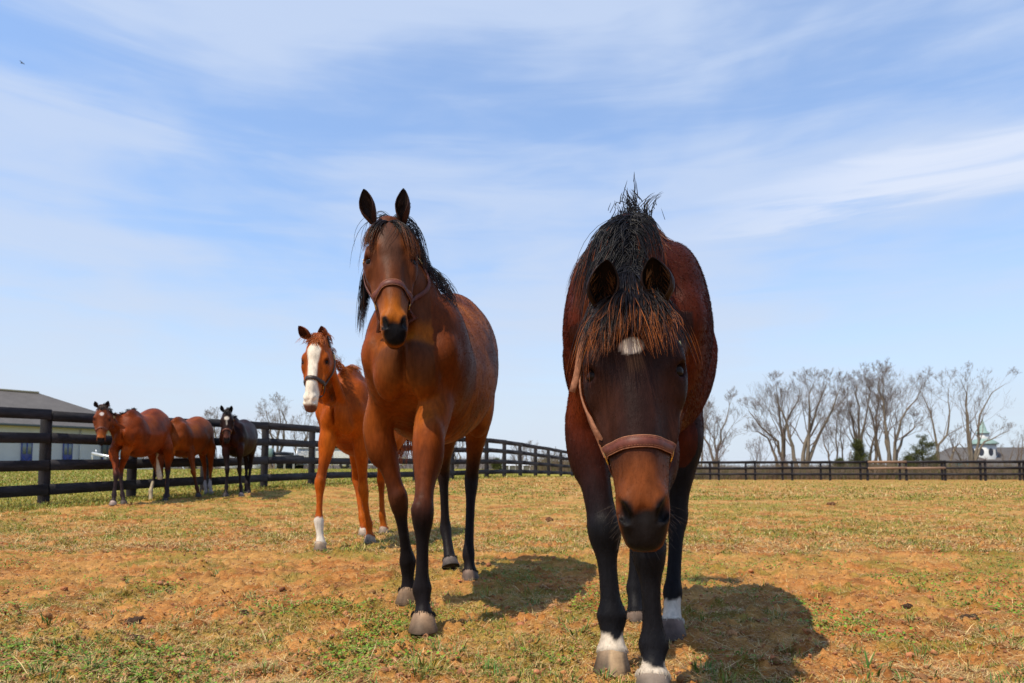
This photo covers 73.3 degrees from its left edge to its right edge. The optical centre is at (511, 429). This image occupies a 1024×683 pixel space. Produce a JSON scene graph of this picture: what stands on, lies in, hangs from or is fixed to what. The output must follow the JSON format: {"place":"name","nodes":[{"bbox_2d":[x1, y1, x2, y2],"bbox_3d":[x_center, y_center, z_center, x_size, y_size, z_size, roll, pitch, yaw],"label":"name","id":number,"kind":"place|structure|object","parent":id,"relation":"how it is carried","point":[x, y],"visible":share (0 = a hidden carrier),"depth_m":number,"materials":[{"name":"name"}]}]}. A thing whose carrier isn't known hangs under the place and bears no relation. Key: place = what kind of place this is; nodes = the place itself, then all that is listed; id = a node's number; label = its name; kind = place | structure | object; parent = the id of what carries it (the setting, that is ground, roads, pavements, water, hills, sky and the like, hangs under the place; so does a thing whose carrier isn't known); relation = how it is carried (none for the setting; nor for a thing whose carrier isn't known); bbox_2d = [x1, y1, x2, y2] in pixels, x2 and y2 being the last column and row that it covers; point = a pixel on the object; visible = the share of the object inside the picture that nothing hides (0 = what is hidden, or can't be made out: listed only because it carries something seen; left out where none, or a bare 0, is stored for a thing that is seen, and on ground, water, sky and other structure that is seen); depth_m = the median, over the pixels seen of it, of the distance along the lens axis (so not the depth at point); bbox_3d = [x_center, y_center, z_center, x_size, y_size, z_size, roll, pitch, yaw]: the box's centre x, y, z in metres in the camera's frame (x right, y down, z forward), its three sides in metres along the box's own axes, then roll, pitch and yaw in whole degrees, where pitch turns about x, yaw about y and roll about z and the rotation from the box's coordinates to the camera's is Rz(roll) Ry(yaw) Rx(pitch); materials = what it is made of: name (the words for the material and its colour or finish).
{"place":"outdoors","nodes":[
{"label":"outdoors","id":0,"kind":"place"},
{"bbox_2d":[0,468,1023,682],"bbox_3d":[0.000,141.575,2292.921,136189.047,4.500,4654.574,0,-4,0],"label":"ground","id":1,"kind":"structure","parent":0,"point":[824,580],"depth_m":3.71,"materials":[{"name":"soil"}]},
{"bbox_2d":[0,389,140,460],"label":"barn","id":2,"kind":"structure","parent":1,"relation":"on","point":[20,399],"depth_m":48.17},
{"bbox_2d":[20,443,32,460],"bbox_3d":[-32.546,1.619,46.132,0.090,2.160,0.648,-3,-4,38],"label":"door","id":3,"kind":"structure","parent":2,"relation":"in","point":[26,448],"depth_m":46.11,"materials":[{"name":"blue paint"}]},
{"bbox_2d":[62,444,72,458],"bbox_3d":[-31.039,1.736,48.046,0.090,2.160,0.595,-3,-4,38],"label":"door","id":4,"kind":"structure","parent":2,"relation":"in","point":[67,448],"depth_m":48.03,"materials":[{"name":"blue paint"}]},
{"bbox_2d":[101,445,109,458],"bbox_3d":[-29.473,1.858,50.034,0.090,2.160,0.762,-3,-4,38],"label":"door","id":5,"kind":"structure","parent":2,"relation":"in","point":[104,448],"depth_m":49.94,"materials":[{"name":"grey paint"}]},
{"bbox_2d":[93,401,174,504],"bbox_3d":[-5.776,0.397,10.822,0.650,1.546,2.165,0,-4,-1],"label":"horse","id":6,"kind":"object","parent":1,"relation":"on","point":[134,432],"visible":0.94,"depth_m":10.21},
{"bbox_2d":[91,450,176,469],"bbox_3d":[-23.772,1.903,42.834,4.879,1.291,2.060,0,-4,0],"label":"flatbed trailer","id":7,"kind":"object","parent":1,"relation":"on","point":[104,456],"visible":0.12,"depth_m":42.80,"materials":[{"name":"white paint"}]},
{"bbox_2d":[124,616,146,625],"bbox_3d":[-1.487,0.764,2.723,0.091,0.052,0.066,0,-4,0],"label":"horse dropping","id":8,"kind":"object","parent":1,"relation":"on","point":[135,619],"visible":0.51,"depth_m":2.70,"materials":[{"name":"soil"}]},
{"bbox_2d":[126,634,144,642],"bbox_3d":[-1.304,0.733,2.380,0.063,0.053,0.058,-3,-4,38],"label":"horse dropping","id":9,"kind":"object","parent":1,"relation":"on","point":[134,635],"visible":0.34,"depth_m":2.37,"materials":[{"name":"soil"}]},
{"bbox_2d":[171,656,190,663],"bbox_3d":[-1.030,0.720,2.142,0.054,0.028,0.049,-2,-4,27],"label":"earth clod","id":10,"kind":"object","parent":1,"relation":"on","point":[179,659],"visible":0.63,"depth_m":2.13,"materials":[{"name":"soil"}]},
{"bbox_2d":[153,416,219,496],"bbox_3d":[-5.600,0.456,12.169,0.797,1.433,2.016,0,-4,-2],"label":"horse","id":11,"kind":"object","parent":1,"relation":"on","point":[192,437],"visible":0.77,"depth_m":11.72},
{"bbox_2d":[202,407,220,468],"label":"bare tree","id":12,"kind":"object","parent":1,"relation":"on","point":[211,415],"visible":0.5,"depth_m":69.60,"materials":[{"name":"brown plant"}]},
{"bbox_2d":[219,405,257,496],"bbox_3d":[-4.962,0.418,12.505,0.556,1.548,2.238,1,-4,-10],"label":"horse","id":13,"kind":"object","parent":1,"relation":"on","point":[238,439],"visible":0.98,"depth_m":11.90},
{"bbox_2d":[221,464,260,468],"bbox_3d":[-17.401,2.358,44.224,2.335,0.395,0.630,0,-4,0],"label":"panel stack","id":14,"kind":"object","parent":1,"relation":"on","point":[253,467],"visible":0.27,"depth_m":43.91,"materials":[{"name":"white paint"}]},
{"bbox_2d":[239,610,248,614],"bbox_3d":[-1.116,0.763,2.862,0.045,0.032,0.042,2,-4,-34],"label":"horse dropping","id":15,"kind":"object","parent":1,"relation":"on","point":[246,612],"visible":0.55,"depth_m":2.85,"materials":[{"name":"soil"}]},
{"bbox_2d":[243,680,257,682],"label":"earth clod","id":16,"kind":"object","parent":1,"relation":"on","point":[254,681],"visible":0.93,"depth_m":1.88,"materials":[{"name":"soil"}]},
{"bbox_2d":[254,392,294,468],"bbox_3d":[-16.230,0.181,47.842,3.181,5.673,5.560,2,-4,-34],"label":"bare tree","id":17,"kind":"object","parent":1,"relation":"on","point":[277,432],"visible":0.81,"depth_m":47.71,"materials":[{"name":"brown plant"}]},
{"bbox_2d":[269,448,303,468],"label":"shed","id":18,"kind":"structure","parent":1,"relation":"on","point":[272,453],"depth_m":45.79,"materials":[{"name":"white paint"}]},
{"bbox_2d":[0,407,573,503],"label":"board fence","id":19,"kind":"object","parent":1,"relation":"on","point":[44,466],"visible":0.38,"depth_m":12.00,"materials":[{"name":"black wood"}]},
{"bbox_2d":[277,406,317,453],"bbox_3d":[-15.162,0.685,49.936,4.492,4.885,2.307,-2,-4,25],"label":"bare tree","id":20,"kind":"object","parent":1,"relation":"on","point":[307,434],"visible":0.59,"depth_m":49.85,"materials":[{"name":"brown plant"}]},
{"bbox_2d":[296,447,406,468],"bbox_3d":[-11.060,2.017,47.921,7.315,1.483,2.190,0,-4,0],"label":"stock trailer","id":21,"kind":"object","parent":1,"relation":"on","point":[304,452],"visible":0.2,"depth_m":46.93,"materials":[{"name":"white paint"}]},
{"bbox_2d":[298,326,412,550],"bbox_3d":[-1.292,0.125,6.014,0.602,1.668,2.317,0,-4,8],"label":"horse","id":22,"kind":"object","parent":1,"relation":"on","point":[335,402],"visible":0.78,"depth_m":5.30},
{"bbox_2d":[350,188,498,634],"bbox_3d":[-0.378,-0.064,3.476,0.625,1.743,1.984,0,-4,5],"label":"horse","id":23,"kind":"object","parent":1,"relation":"on","point":[429,357],"visible":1,"depth_m":2.78},
{"bbox_2d":[454,442,464,468],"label":"bare tree","id":24,"kind":"object","parent":1,"relation":"on","point":[457,466],"visible":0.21,"depth_m":59.81,"materials":[{"name":"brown plant"}]},
{"bbox_2d":[490,458,501,468],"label":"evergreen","id":25,"kind":"object","parent":1,"relation":"on","point":[496,466],"visible":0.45,"depth_m":59.69,"materials":[{"name":"green plant"}]},
{"bbox_2d":[0,518,1023,682],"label":"soil crumbs","id":26,"kind":"object","parent":1,"relation":"on","point":[680,678],"visible":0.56,"depth_m":2.47,"materials":[{"name":"brown soil"}]},
{"bbox_2d":[0,527,1023,682],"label":"clover","id":27,"kind":"object","parent":1,"relation":"on","point":[354,660],"visible":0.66,"depth_m":2.40,"materials":[{"name":"green plant"}]},
{"bbox_2d":[141,453,885,469],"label":"distant hedgerow","id":28,"kind":"object","parent":1,"relation":"on","point":[463,466],"visible":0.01,"depth_m":235.51,"materials":[{"name":"plant"}]},
{"bbox_2d":[509,446,527,469],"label":"bare tree","id":29,"kind":"object","parent":1,"relation":"on","point":[514,457],"visible":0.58,"depth_m":109.95,"materials":[{"name":"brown plant"}]},
{"bbox_2d":[506,464,532,469],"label":"shed","id":30,"kind":"structure","parent":1,"relation":"on","point":[513,467],"depth_m":120.11,"materials":[{"name":"white paint"}]},
{"bbox_2d":[524,440,543,469],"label":"bare tree","id":31,"kind":"object","parent":1,"relation":"on","point":[529,442],"visible":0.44,"depth_m":110.13,"materials":[{"name":"brown plant"}]},
{"bbox_2d":[562,173,718,682],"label":"horse","id":32,"kind":"object","parent":1,"relation":"on","point":[640,353],"visible":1,"depth_m":1.79},
{"bbox_2d":[699,401,717,465],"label":"bare tree","id":33,"kind":"object","parent":1,"relation":"on","point":[706,418],"visible":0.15,"depth_m":68.95,"materials":[{"name":"brown plant"}]},
{"bbox_2d":[701,442,725,464],"bbox_3d":[17.790,2.656,60.523,2.631,3.584,3.530,-1,-4,19],"label":"shrub","id":34,"kind":"object","parent":1,"relation":"on","point":[717,450],"visible":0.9,"depth_m":59.84,"materials":[{"name":"brown plant"}]},
{"bbox_2d":[703,387,747,466],"bbox_3d":[18.777,0.272,63.978,6.202,8.910,4.078,0,-4,0],"label":"bare tree","id":35,"kind":"object","parent":1,"relation":"on","point":[718,426],"visible":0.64,"depth_m":63.79,"materials":[{"name":"brown plant"}]},
{"bbox_2d":[745,436,773,470],"bbox_3d":[21.887,2.501,60.690,2.548,3.939,3.694,-2,-4,29],"label":"shrub","id":36,"kind":"object","parent":1,"relation":"on","point":[758,452],"visible":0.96,"depth_m":60.56,"materials":[{"name":"brown plant"}]},
{"bbox_2d":[735,370,813,466],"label":"bare tree","id":37,"kind":"object","parent":1,"relation":"on","point":[777,445],"visible":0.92,"depth_m":66.82,"materials":[{"name":"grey plant"}]},
{"bbox_2d":[529,453,1022,479],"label":"fence","id":38,"kind":"object","parent":1,"relation":"on","point":[844,477],"visible":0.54,"depth_m":52.54,"materials":[{"name":"black wood"}]},
{"bbox_2d":[774,451,802,466],"bbox_3d":[24.712,3.316,61.740,2.558,2.790,2.398,0,-4,0],"label":"shrub","id":39,"kind":"object","parent":1,"relation":"on","point":[784,459],"visible":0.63,"depth_m":61.76,"materials":[{"name":"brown plant"}]},
{"bbox_2d":[765,368,856,466],"bbox_3d":[28.229,-0.647,63.652,8.674,10.727,6.133,0,-4,0],"label":"bare tree","id":40,"kind":"object","parent":1,"relation":"on","point":[808,452],"visible":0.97,"depth_m":63.93,"materials":[{"name":"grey plant"}]},
{"bbox_2d":[610,460,1023,480],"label":"board fence","id":41,"kind":"object","parent":1,"relation":"on","point":[944,474],"visible":0.64,"depth_m":44.74,"materials":[{"name":"black wood"}]},
{"bbox_2d":[827,456,845,466],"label":"evergreen","id":42,"kind":"object","parent":1,"relation":"on","point":[841,459],"visible":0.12,"depth_m":57.83,"materials":[{"name":"green plant"}]},
{"bbox_2d":[806,392,867,466],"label":"bare tree","id":43,"kind":"object","parent":1,"relation":"on","point":[828,430],"visible":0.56,"depth_m":67.92,"materials":[{"name":"brown plant"}]},
{"bbox_2d":[826,361,882,450],"bbox_3d":[31.986,-0.918,63.860,4.959,11.266,4.528,1,-4,-23],"label":"bare tree","id":44,"kind":"object","parent":1,"relation":"on","point":[858,421],"visible":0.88,"depth_m":64.16,"materials":[{"name":"brown plant"}]},
{"bbox_2d":[699,463,1020,479],"bbox_3d":[22.643,3.007,47.828,27.647,1.616,0.257,-1,-4,10],"label":"board fence","id":45,"kind":"object","parent":1,"relation":"on","point":[899,465],"visible":0.28,"depth_m":48.02,"materials":[{"name":"black wood"}]},
{"bbox_2d":[847,437,872,470],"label":"evergreen","id":46,"kind":"object","parent":1,"relation":"on","point":[857,446],"visible":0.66,"depth_m":56.84,"materials":[{"name":"green plant"}]},
{"bbox_2d":[830,367,897,466],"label":"bare tree","id":47,"kind":"object","parent":1,"relation":"on","point":[875,440],"visible":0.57,"depth_m":66.04,"materials":[{"name":"brown plant"}]},
{"bbox_2d":[848,358,935,466],"bbox_3d":[34.916,-1.078,62.480,7.067,11.380,6.040,0,-4,0],"label":"bare tree","id":48,"kind":"object","parent":1,"relation":"on","point":[900,422],"visible":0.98,"depth_m":62.26,"materials":[{"name":"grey plant"}]},
{"bbox_2d":[902,603,912,608],"bbox_3d":[1.729,0.774,3.006,0.046,0.036,0.041,1,-4,-22],"label":"horse dropping","id":49,"kind":"object","parent":1,"relation":"on","point":[907,606],"visible":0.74,"depth_m":2.99,"materials":[{"name":"soil"}]},
{"bbox_2d":[898,455,919,466],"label":"evergreen","id":50,"kind":"object","parent":1,"relation":"on","point":[907,458],"visible":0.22,"depth_m":57.80,"materials":[{"name":"green plant"}]},
{"bbox_2d":[899,432,939,472],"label":"evergreen","id":51,"kind":"object","parent":1,"relation":"on","point":[925,443],"visible":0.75,"depth_m":55.88,"materials":[{"name":"green plant"}]},
{"bbox_2d":[908,371,993,464],"bbox_3d":[40.909,-0.576,64.119,3.932,10.638,6.954,3,-5,-39],"label":"bare tree","id":52,"kind":"object","parent":1,"relation":"on","point":[937,444],"visible":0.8,"depth_m":64.26,"materials":[{"name":"brown plant"}]},
{"bbox_2d":[960,613,978,619],"bbox_3d":[1.823,0.763,2.745,0.075,0.059,0.063,2,-4,-31],"label":"horse dropping","id":53,"kind":"object","parent":1,"relation":"on","point":[971,615],"visible":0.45,"depth_m":2.74,"materials":[{"name":"soil"}]},
{"bbox_2d":[920,421,1023,471],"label":"barn","id":54,"kind":"structure","parent":1,"relation":"on","point":[987,449],"depth_m":153.90,"materials":[{"name":"beige stone"}]},
{"bbox_2d":[936,359,1017,466],"bbox_3d":[40.506,-0.746,60.015,6.435,10.431,4.992,0,-4,0],"label":"bare tree","id":55,"kind":"object","parent":1,"relation":"on","point":[972,457],"visible":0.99,"depth_m":59.95,"materials":[{"name":"brown plant"}]},
{"bbox_2d":[993,442,1016,464],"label":"bare tree","id":56,"kind":"object","parent":1,"relation":"on","point":[1004,452],"visible":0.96,"depth_m":85.92,"materials":[{"name":"brown plant"}]},
{"bbox_2d":[1006,425,1023,470],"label":"bare tree","id":57,"kind":"object","parent":1,"relation":"on","point":[1021,448],"visible":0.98,"depth_m":83.76,"materials":[{"name":"brown plant"}]},
{"bbox_2d":[0,0,1023,466],"label":"sky","id":58,"kind":"structure","parent":0,"point":[182,182],"materials":[{"name":"blue"}]}
]}

